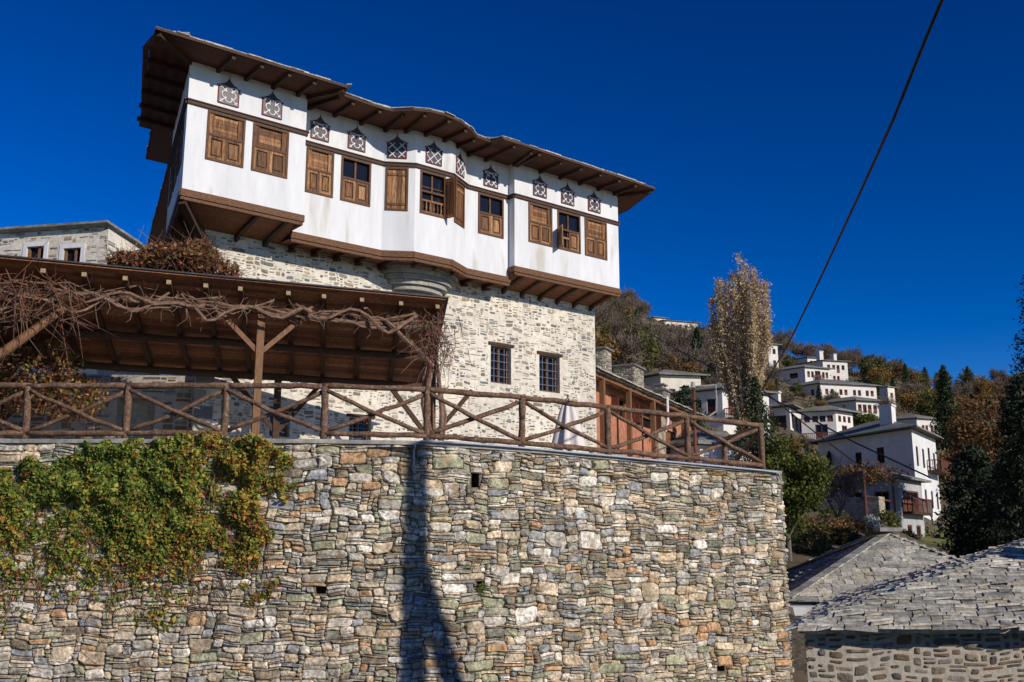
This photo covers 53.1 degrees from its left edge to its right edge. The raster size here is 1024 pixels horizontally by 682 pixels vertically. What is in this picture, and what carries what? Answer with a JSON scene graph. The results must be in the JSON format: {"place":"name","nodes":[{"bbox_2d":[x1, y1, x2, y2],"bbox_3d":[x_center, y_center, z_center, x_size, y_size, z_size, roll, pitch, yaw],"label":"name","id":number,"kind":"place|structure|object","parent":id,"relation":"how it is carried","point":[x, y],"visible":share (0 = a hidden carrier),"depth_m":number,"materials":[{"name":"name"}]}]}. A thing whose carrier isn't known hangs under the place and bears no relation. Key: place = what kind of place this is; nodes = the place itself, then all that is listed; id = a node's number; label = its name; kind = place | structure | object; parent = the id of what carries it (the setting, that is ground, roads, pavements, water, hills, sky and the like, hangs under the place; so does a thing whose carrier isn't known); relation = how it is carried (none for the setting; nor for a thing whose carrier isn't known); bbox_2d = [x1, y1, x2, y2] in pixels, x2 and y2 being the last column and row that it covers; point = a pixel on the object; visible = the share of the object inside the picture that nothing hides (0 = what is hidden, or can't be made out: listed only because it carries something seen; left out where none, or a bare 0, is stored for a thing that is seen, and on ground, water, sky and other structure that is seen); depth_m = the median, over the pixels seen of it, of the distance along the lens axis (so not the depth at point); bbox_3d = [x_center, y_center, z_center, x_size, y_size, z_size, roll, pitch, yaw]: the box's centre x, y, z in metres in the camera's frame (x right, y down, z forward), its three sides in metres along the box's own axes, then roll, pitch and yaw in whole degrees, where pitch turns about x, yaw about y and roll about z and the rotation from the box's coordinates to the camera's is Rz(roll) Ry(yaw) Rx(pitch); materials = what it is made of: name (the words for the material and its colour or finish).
{"place":"outdoors","nodes":[
{"label":"outdoors","id":0,"kind":"place"},
{"bbox_2d":[0,0,1023,386],"label":"sky","id":1,"kind":"structure","parent":0,"point":[757,128],"materials":[{"name":"blue"}]},
{"bbox_2d":[621,316,930,477],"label":"power cable","id":2,"kind":"object","parent":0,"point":[809,417],"visible":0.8,"depth_m":65.11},
{"bbox_2d":[611,318,1021,681],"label":"terrain","id":3,"kind":"structure","parent":0,"point":[798,558],"depth_m":101.43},
{"bbox_2d":[0,220,159,374],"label":"stone cottage","id":4,"kind":"structure","parent":3,"relation":"on","point":[77,241],"depth_m":44.20,"materials":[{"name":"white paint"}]},
{"bbox_2d":[22,241,48,258],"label":"window","id":5,"kind":"structure","parent":4,"relation":"in","point":[32,252],"depth_m":44.45,"materials":[{"name":"white paint"}]},
{"bbox_2d":[59,243,84,261],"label":"window","id":6,"kind":"structure","parent":4,"relation":"in","point":[76,254],"depth_m":44.09,"materials":[{"name":"white paint"}]},
{"bbox_2d":[0,438,793,681],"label":"retaining wall","id":7,"kind":"structure","parent":3,"relation":"on","point":[384,560],"depth_m":20.62,"materials":[{"name":"stone"}]},
{"bbox_2d":[0,429,296,633],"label":"wall creeper","id":8,"kind":"object","parent":7,"relation":"attached to","point":[102,478],"depth_m":20.03,"materials":[{"name":"green plant"}]},
{"bbox_2d":[0,382,765,469],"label":"log railing","id":9,"kind":"object","parent":7,"relation":"on","point":[25,431],"visible":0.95,"depth_m":21.11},
{"bbox_2d":[413,440,781,479],"bbox_3d":[2.297,2.743,22.621,9.456,0.711,0.352,6,-13,-25],"label":"cable conduit","id":10,"kind":"object","parent":7,"relation":"attached to","point":[467,443],"visible":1,"depth_m":22.09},
{"bbox_2d":[595,305,614,336],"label":"hillside tree","id":11,"kind":"object","parent":3,"relation":"on","point":[601,314],"visible":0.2,"depth_m":164.06,"materials":[{"name":"brown plant"}]},
{"bbox_2d":[595,326,626,367],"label":"hillside tree","id":12,"kind":"object","parent":3,"relation":"on","point":[601,341],"visible":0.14,"depth_m":99.51,"materials":[{"name":"brown plant"}]},
{"bbox_2d":[605,314,634,340],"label":"hillside tree","id":13,"kind":"object","parent":3,"relation":"on","point":[618,325],"visible":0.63,"depth_m":172.75,"materials":[{"name":"brown plant"}]},
{"bbox_2d":[608,293,636,315],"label":"hillside tree","id":14,"kind":"object","parent":3,"relation":"on","point":[619,308],"visible":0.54,"depth_m":265.76,"materials":[{"name":"brown plant"}]},
{"bbox_2d":[598,327,654,368],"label":"hillside tree","id":15,"kind":"object","parent":3,"relation":"on","point":[630,346],"visible":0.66,"depth_m":102.31,"materials":[{"name":"brown plant"}]},
{"bbox_2d":[613,322,659,371],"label":"hillside tree","id":16,"kind":"object","parent":3,"relation":"on","point":[653,351],"visible":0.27,"depth_m":121.61,"materials":[{"name":"green plant"}]},
{"bbox_2d":[626,294,653,317],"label":"hillside tree","id":17,"kind":"object","parent":3,"relation":"on","point":[643,306],"visible":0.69,"depth_m":282.15,"materials":[{"name":"brown plant"}]},
{"bbox_2d":[645,333,689,371],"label":"hillside tree","id":18,"kind":"object","parent":3,"relation":"on","point":[666,354],"visible":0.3,"depth_m":143.87,"materials":[{"name":"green plant"}]},
{"bbox_2d":[654,323,694,366],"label":"hillside tree","id":19,"kind":"object","parent":3,"relation":"on","point":[674,340],"visible":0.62,"depth_m":161.43,"materials":[{"name":"brown plant"}]},
{"bbox_2d":[644,369,710,399],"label":"white house","id":20,"kind":"structure","parent":3,"relation":"on","point":[673,380],"depth_m":122.09,"materials":[{"name":"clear paint"}]},
{"bbox_2d":[655,352,703,377],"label":"hillside tree","id":21,"kind":"object","parent":3,"relation":"on","point":[688,367],"visible":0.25,"depth_m":127.98,"materials":[{"name":"orange plant"}]},
{"bbox_2d":[656,341,709,378],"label":"hillside tree","id":22,"kind":"object","parent":3,"relation":"on","point":[697,354],"visible":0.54,"depth_m":139.85,"materials":[{"name":"brown plant"}]},
{"bbox_2d":[670,384,713,430],"bbox_3d":[9.762,6.181,57.853,5.943,7.721,5.432,0,-12,0],"label":"spruce","id":23,"kind":"object","parent":3,"relation":"on","point":[684,392],"visible":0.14,"depth_m":58.31,"materials":[{"name":"green plant"}]},
{"bbox_2d":[689,326,715,383],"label":"hillside conifer","id":24,"kind":"object","parent":3,"relation":"on","point":[697,336],"visible":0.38,"depth_m":157.07,"materials":[{"name":"green plant"}]},
{"bbox_2d":[669,429,751,466],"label":"building","id":25,"kind":"structure","parent":3,"relation":"on","point":[704,440],"depth_m":46.35,"materials":[{"name":"white paint"}]},
{"bbox_2d":[670,383,779,441],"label":"white house","id":26,"kind":"structure","parent":3,"relation":"on","point":[706,395],"depth_m":101.47,"materials":[{"name":"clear paint"}]},
{"bbox_2d":[706,251,774,435],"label":"poplar","id":27,"kind":"object","parent":3,"relation":"on","point":[743,367],"visible":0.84,"depth_m":80.86,"materials":[{"name":"beige plant"}]},
{"bbox_2d":[729,376,801,548],"bbox_3d":[10.774,5.614,44.821,3.510,8.268,4.385,0,-12,0],"label":"spruce","id":28,"kind":"object","parent":3,"relation":"on","point":[754,388],"visible":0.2,"depth_m":44.96,"materials":[{"name":"green plant"}]},
{"bbox_2d":[766,343,781,367],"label":"white house","id":29,"kind":"structure","parent":3,"relation":"on","point":[773,355],"depth_m":260.24,"materials":[{"name":"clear paint"}]},
{"bbox_2d":[768,336,794,360],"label":"hillside tree","id":30,"kind":"object","parent":3,"relation":"on","point":[783,345],"visible":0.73,"depth_m":284.96,"materials":[{"name":"brown plant"}]},
{"bbox_2d":[769,391,803,433],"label":"white house","id":31,"kind":"structure","parent":3,"relation":"on","point":[786,418],"depth_m":129.85,"materials":[{"name":"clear paint"}]},
{"bbox_2d":[789,619,807,673],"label":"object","id":32,"kind":"object","parent":3,"relation":"on","point":[798,652],"visible":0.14,"depth_m":26.19,"materials":[{"name":"beige paint"}]},
{"bbox_2d":[757,431,841,560],"bbox_3d":[11.607,6.739,43.516,4.261,5.827,4.285,2,-12,-9],"label":"round tree","id":33,"kind":"object","parent":3,"relation":"on","point":[811,478],"visible":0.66,"depth_m":42.91,"materials":[{"name":"green plant"}]},
{"bbox_2d":[773,364,833,384],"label":"white house","id":34,"kind":"structure","parent":3,"relation":"on","point":[803,373],"depth_m":245.15,"materials":[{"name":"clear paint"}]},
{"bbox_2d":[599,313,1008,540],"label":"hillside scrub","id":35,"kind":"object","parent":3,"relation":"on","point":[849,373],"visible":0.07,"depth_m":203.02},
{"bbox_2d":[791,529,835,554],"bbox_3d":[13.315,9.077,45.126,2.524,1.975,1.890,8,-14,-35],"label":"garden shrub","id":36,"kind":"object","parent":3,"relation":"on","point":[819,543],"visible":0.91,"depth_m":44.91,"materials":[{"name":"green plant"}]},
{"bbox_2d":[801,521,842,543],"bbox_3d":[14.989,9.492,49.128,2.464,1.728,2.110,4,-12,-16],"label":"garden shrub","id":37,"kind":"object","parent":3,"relation":"on","point":[827,530],"visible":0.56,"depth_m":48.98,"materials":[{"name":"green plant"}]},
{"bbox_2d":[793,351,851,380],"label":"white house","id":38,"kind":"structure","parent":3,"relation":"on","point":[839,371],"depth_m":275.42,"materials":[{"name":"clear paint"}]},
{"bbox_2d":[790,405,863,438],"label":"white house","id":39,"kind":"structure","parent":3,"relation":"on","point":[836,419],"depth_m":128.47,"materials":[{"name":"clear paint"}]},
{"bbox_2d":[787,379,881,398],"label":"white house","id":40,"kind":"structure","parent":3,"relation":"on","point":[847,389],"depth_m":219.50,"materials":[{"name":"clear paint"}]},
{"bbox_2d":[813,516,855,540],"bbox_3d":[16.302,9.643,50.962,2.400,2.025,2.440,7,-14,-32],"label":"garden shrub","id":41,"kind":"object","parent":3,"relation":"on","point":[839,526],"visible":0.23,"depth_m":51.06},
{"bbox_2d":[817,507,855,526],"bbox_3d":[19.254,10.739,61.279,2.593,2.258,2.073,9,-15,-36],"label":"garden shrub","id":42,"kind":"object","parent":3,"relation":"on","point":[829,511],"visible":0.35,"depth_m":61.04,"materials":[{"name":"green plant"}]},
{"bbox_2d":[820,456,873,520],"bbox_3d":[18.306,8.687,57.383,4.043,4.814,3.268,0,-12,0],"label":"bare tree","id":43,"kind":"object","parent":3,"relation":"on","point":[848,489],"visible":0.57,"depth_m":57.13,"materials":[{"name":"brown plant"}]},
{"bbox_2d":[832,526,862,544],"bbox_3d":[16.172,9.688,49.238,2.384,1.524,1.711,2,-12,-9],"label":"garden shrub","id":44,"kind":"object","parent":3,"relation":"on","point":[853,536],"visible":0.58,"depth_m":48.91,"materials":[{"name":"green plant"}]},
{"bbox_2d":[818,396,881,416],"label":"white house","id":45,"kind":"structure","parent":3,"relation":"on","point":[860,404],"depth_m":180.34,"materials":[{"name":"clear paint"}]},
{"bbox_2d":[818,496,885,525],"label":"garden wall","id":46,"kind":"structure","parent":3,"relation":"on","point":[853,507],"depth_m":63.51,"materials":[{"name":"stone"}]},
{"bbox_2d":[795,459,910,523],"bbox_3d":[21.816,10.517,67.564,7.437,5.052,13.250,0,-12,0],"label":"vine trellis","id":47,"kind":"object","parent":3,"relation":"on","point":[871,476],"visible":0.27,"depth_m":64.79,"materials":[{"name":"orange plant"}]},
{"bbox_2d":[837,517,872,530],"bbox_3d":[18.648,10.386,55.189,2.545,1.793,1.942,0,-12,0],"label":"garden shrub","id":48,"kind":"object","parent":3,"relation":"on","point":[863,527],"visible":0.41,"depth_m":54.91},
{"bbox_2d":[852,411,878,426],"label":"bushy tree","id":49,"kind":"object","parent":3,"relation":"on","point":[858,419],"visible":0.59,"depth_m":139.69,"materials":[{"name":"green plant"}]},
{"bbox_2d":[858,353,878,378],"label":"hillside tree","id":50,"kind":"object","parent":3,"relation":"on","point":[865,360],"visible":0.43,"depth_m":283.28,"materials":[{"name":"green plant"}]},
{"bbox_2d":[786,527,955,618],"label":"slate hipped building","id":51,"kind":"structure","parent":3,"relation":"on","point":[876,555],"depth_m":30.13,"materials":[{"name":"stone"}]},
{"bbox_2d":[860,514,881,530],"bbox_3d":[19.890,10.448,57.183,1.621,1.643,1.409,0,-12,0],"label":"flowering shrub","id":52,"kind":"object","parent":3,"relation":"on","point":[875,522],"visible":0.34,"depth_m":56.93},
{"bbox_2d":[809,403,950,520],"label":"white house","id":53,"kind":"structure","parent":3,"relation":"on","point":[889,436],"depth_m":94.61,"materials":[{"name":"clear paint"}]},
{"bbox_2d":[865,364,894,383],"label":"hillside tree","id":54,"kind":"object","parent":3,"relation":"on","point":[884,375],"visible":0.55,"depth_m":256.60,"materials":[{"name":"brown plant"}]},
{"bbox_2d":[828,469,932,536],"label":"house","id":55,"kind":"structure","parent":3,"relation":"on","point":[910,511],"depth_m":72.18,"materials":[{"name":"white paint"}]},
{"bbox_2d":[903,490,918,510],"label":"window","id":56,"kind":"structure","parent":55,"relation":"in","point":[905,494],"depth_m":72.77,"materials":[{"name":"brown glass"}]},
{"bbox_2d":[867,355,893,382],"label":"hillside tree","id":57,"kind":"object","parent":3,"relation":"on","point":[876,361],"visible":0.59,"depth_m":261.49,"materials":[{"name":"green plant"}]},
{"bbox_2d":[877,385,896,412],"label":"stone house","id":58,"kind":"structure","parent":3,"relation":"on","point":[887,390],"depth_m":192.62,"materials":[{"name":"white paint"}]},
{"bbox_2d":[876,509,900,526],"bbox_3d":[22.412,10.804,61.109,1.709,2.167,1.310,4,-13,-20],"label":"garden shrub","id":59,"kind":"object","parent":3,"relation":"on","point":[890,519],"visible":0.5,"depth_m":60.86,"materials":[{"name":"green plant"}]},
{"bbox_2d":[784,538,1023,681],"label":"slate roofed building","id":60,"kind":"structure","parent":3,"relation":"on","point":[961,619],"depth_m":10.79,"materials":[{"name":"stone"}]},
{"bbox_2d":[895,389,918,412],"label":"hillside tree","id":61,"kind":"object","parent":3,"relation":"on","point":[903,400],"visible":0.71,"depth_m":203.37,"materials":[{"name":"brown plant"}]},
{"bbox_2d":[895,381,928,397],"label":"hillside tree","id":62,"kind":"object","parent":3,"relation":"on","point":[917,388],"visible":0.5,"depth_m":227.38,"materials":[{"name":"brown plant"}]},
{"bbox_2d":[896,414,940,434],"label":"white house","id":63,"kind":"structure","parent":3,"relation":"on","point":[922,421],"depth_m":151.38,"materials":[{"name":"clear paint"}]},
{"bbox_2d":[910,388,939,416],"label":"hillside tree","id":64,"kind":"object","parent":3,"relation":"on","point":[924,409],"visible":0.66,"depth_m":173.38,"materials":[{"name":"green plant"}]},
{"bbox_2d":[918,527,954,545],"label":"lawn","id":65,"kind":"structure","parent":3,"relation":"on","point":[927,540],"depth_m":70.54,"materials":[{"name":"green plant"}]},
{"bbox_2d":[937,453,955,486],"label":"autumn tree","id":66,"kind":"object","parent":3,"relation":"on","point":[941,478],"visible":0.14,"depth_m":104.61,"materials":[{"name":"brown plant"}]},
{"bbox_2d":[929,364,975,449],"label":"spruce","id":67,"kind":"object","parent":3,"relation":"on","point":[946,396],"visible":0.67,"depth_m":140.66,"materials":[{"name":"green plant"}]},
{"bbox_2d":[927,443,996,557],"bbox_3d":[20.541,7.709,45.516,4.531,6.307,5.132,0,-12,0],"label":"cypress","id":68,"kind":"object","parent":3,"relation":"on","point":[973,467],"visible":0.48,"depth_m":45.26,"materials":[{"name":"green plant"}]},
{"bbox_2d":[935,384,1019,485],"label":"autumn tree","id":69,"kind":"object","parent":3,"relation":"on","point":[968,432],"visible":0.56,"depth_m":65.63,"materials":[{"name":"brown plant"}]},
{"bbox_2d":[970,374,996,396],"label":"hillside tree","id":70,"kind":"object","parent":3,"relation":"on","point":[979,386],"visible":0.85,"depth_m":259.69,"materials":[{"name":"brown plant"}]},
{"bbox_2d":[962,458,1021,553],"bbox_3d":[20.535,7.631,42.346,4.106,5.578,4.052,0,-12,0],"label":"cypress","id":71,"kind":"object","parent":3,"relation":"on","point":[985,520],"visible":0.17,"depth_m":42.37,"materials":[{"name":"green plant"}]},
{"bbox_2d":[984,372,1023,547],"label":"cypress","id":72,"kind":"object","parent":3,"relation":"on","point":[1012,425],"visible":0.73,"depth_m":39.81,"materials":[{"name":"green plant"}]},
{"bbox_2d":[998,275,1023,461],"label":"pine","id":73,"kind":"object","parent":3,"relation":"on","point":[1018,357],"visible":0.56,"depth_m":51.37,"materials":[{"name":"green plant"}]},
{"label":"utility pole","id":74,"kind":"object","parent":3,"relation":"on","visible":0},
{"bbox_2d":[761,0,943,389],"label":"power cable","id":75,"kind":"object","parent":74,"relation":"attached to","point":[896,110],"visible":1,"depth_m":16.64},
{"bbox_3d":[10.886,5.791,44.862,0.180,7.355,0.180,0,-12,0],"label":"utility pole","id":76,"kind":"object","parent":3,"relation":"on","visible":0},
{"bbox_2d":[762,390,925,501],"bbox_3d":[16.801,5.362,49.781,0.548,4.258,16.653,-11,-16,43],"label":"power cable","id":77,"kind":"object","parent":76,"relation":"attached to","point":[838,449],"visible":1,"depth_m":47.83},
{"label":"terrace pavement","id":78,"kind":"structure","parent":0,"visible":0},
{"bbox_2d":[4,373,225,438],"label":"courtyard wall","id":79,"kind":"structure","parent":78,"relation":"on","point":[143,410],"depth_m":27.42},
{"bbox_2d":[0,254,471,439],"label":"timber canopy","id":80,"kind":"object","parent":78,"relation":"on","point":[233,347],"visible":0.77,"depth_m":25.13,"materials":[{"name":"wood"}]},
{"bbox_2d":[0,333,109,436],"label":"climber shrub","id":81,"kind":"object","parent":80,"relation":"attached to","point":[41,405],"visible":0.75,"depth_m":24.37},
{"bbox_2d":[0,237,272,378],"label":"grapevine","id":82,"kind":"object","parent":80,"relation":"attached to","point":[22,300],"visible":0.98,"depth_m":22.22,"materials":[{"name":"brown plant"}]},
{"bbox_2d":[91,219,253,302],"bbox_3d":[-8.032,-1.803,24.188,4.200,2.257,2.601,0,-12,0],"label":"ivy mound","id":83,"kind":"object","parent":80,"relation":"on","point":[196,255],"visible":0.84,"depth_m":23.80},
{"bbox_2d":[0,280,472,440],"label":"grapevine","id":84,"kind":"object","parent":80,"relation":"attached to","point":[381,324],"visible":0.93,"depth_m":24.70,"materials":[{"name":"brown plant"}]},
{"bbox_2d":[137,26,654,452],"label":"mansion","id":85,"kind":"structure","parent":78,"relation":"on","point":[508,247],"depth_m":31.09,"materials":[{"name":"white paint"}]},
{"bbox_2d":[172,134,179,191],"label":"window","id":86,"kind":"structure","parent":85,"relation":"in","point":[177,144],"depth_m":29.25,"materials":[{"name":"brown wood"}]},
{"bbox_2d":[177,114,184,175],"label":"window","id":87,"kind":"structure","parent":85,"relation":"in","point":[182,125],"depth_m":27.96,"materials":[{"name":"brown wood"}]},
{"bbox_2d":[205,109,245,167],"bbox_3d":[-7.674,-5.384,27.380,1.067,1.384,0.125,9,-15,-38],"label":"window","id":88,"kind":"structure","parent":85,"relation":"in","point":[225,134],"depth_m":27.37,"materials":[{"name":"brown wood"}]},
{"bbox_2d":[251,122,289,178],"bbox_3d":[-6.667,-5.220,28.166,1.069,1.384,0.125,9,-15,-38],"label":"window","id":89,"kind":"structure","parent":85,"relation":"in","point":[270,145],"depth_m":28.16,"materials":[{"name":"brown wood"}]},
{"bbox_2d":[267,406,293,436],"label":"barred window","id":90,"kind":"structure","parent":85,"relation":"in","point":[283,433],"depth_m":28.81,"materials":[{"name":"black glass"}]},
{"bbox_2d":[305,146,334,197],"bbox_3d":[-5.606,-4.891,29.747,0.897,1.384,0.125,9,-15,-38],"label":"window","id":91,"kind":"structure","parent":85,"relation":"in","point":[319,172],"depth_m":29.74,"materials":[{"name":"brown wood"}]},
{"bbox_2d":[340,155,371,206],"bbox_3d":[-4.669,-4.738,30.479,1.015,1.384,0.125,9,-15,-38],"label":"window","id":92,"kind":"structure","parent":85,"relation":"in","point":[355,182],"depth_m":30.49,"materials":[{"name":"brown wood"}]},
{"bbox_2d":[346,413,375,439],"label":"barred window","id":93,"kind":"structure","parent":85,"relation":"in","point":[363,425],"depth_m":30.32,"materials":[{"name":"black glass"}]},
{"bbox_2d":[385,167,408,210],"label":"window","id":94,"kind":"structure","parent":85,"relation":"in","point":[399,174],"depth_m":31.09,"materials":[{"name":"brown wood"}]},
{"bbox_2d":[419,170,456,218],"bbox_3d":[-2.326,-4.500,31.618,1.217,1.387,0.456,4,-12,-17],"label":"window","id":95,"kind":"structure","parent":85,"relation":"in","point":[438,194],"depth_m":31.63,"materials":[{"name":"brown wood"}]},
{"bbox_2d":[454,182,464,228],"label":"window","id":96,"kind":"structure","parent":85,"relation":"in","point":[460,219],"depth_m":32.58,"materials":[{"name":"brown wood"}]},
{"bbox_2d":[478,192,503,238],"bbox_3d":[-0.718,-4.095,33.568,1.048,1.384,0.125,9,-15,-38],"label":"window","id":97,"kind":"structure","parent":85,"relation":"in","point":[490,208],"depth_m":33.59,"materials":[{"name":"brown wood"}]},
{"bbox_2d":[488,341,514,384],"bbox_3d":[-0.385,0.751,33.952,0.944,1.358,0.841,0,-12,0],"label":"barred window","id":98,"kind":"structure","parent":85,"relation":"in","point":[499,356],"depth_m":34.12,"materials":[{"name":"black glass"}]},
{"bbox_2d":[528,202,552,246],"bbox_3d":[0.928,-3.905,34.478,1.047,1.384,0.125,9,-15,-38],"label":"window","id":99,"kind":"structure","parent":85,"relation":"in","point":[540,223],"depth_m":34.48,"materials":[{"name":"brown wood"}]},
{"bbox_2d":[537,351,562,392],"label":"barred window","id":100,"kind":"structure","parent":85,"relation":"in","point":[547,365],"depth_m":35.36,"materials":[{"name":"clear glass"}]},
{"bbox_2d":[557,210,580,253],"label":"window","id":101,"kind":"structure","parent":85,"relation":"in","point":[568,224],"depth_m":35.28,"materials":[{"name":"brown wood"}]},
{"bbox_2d":[584,217,607,260],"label":"window","id":102,"kind":"structure","parent":85,"relation":"in","point":[595,231],"depth_m":36.04,"materials":[{"name":"brown wood"}]},
{"bbox_2d":[552,395,585,450],"bbox_3d":[1.520,2.546,27.571,0.894,2.222,0.848,-6,-13,26],"label":"parasol","id":103,"kind":"object","parent":78,"relation":"on","point":[567,414],"visible":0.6,"depth_m":27.43,"materials":[{"name":"fabric"}]},
{"bbox_2d":[595,346,704,460],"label":"terracotta house","id":104,"kind":"structure","parent":78,"relation":"on","point":[622,385],"depth_m":43.14,"materials":[{"name":"paint"}]},
{"bbox_2d":[611,394,634,418],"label":"window","id":105,"kind":"structure","parent":104,"relation":"in","point":[615,400],"depth_m":41.91,"materials":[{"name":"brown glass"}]},
{"bbox_2d":[633,403,660,429],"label":"window","id":106,"kind":"structure","parent":104,"relation":"in","point":[644,420],"depth_m":44.69,"materials":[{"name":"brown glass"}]},
{"bbox_2d":[690,382,716,462],"bbox_3d":[6.234,4.523,32.766,0.896,6.512,0.180,0,-12,0],"label":"bracket pole","id":107,"kind":"object","parent":78,"relation":"on","point":[693,386],"visible":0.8,"depth_m":33.24,"materials":[{"name":"metal"}]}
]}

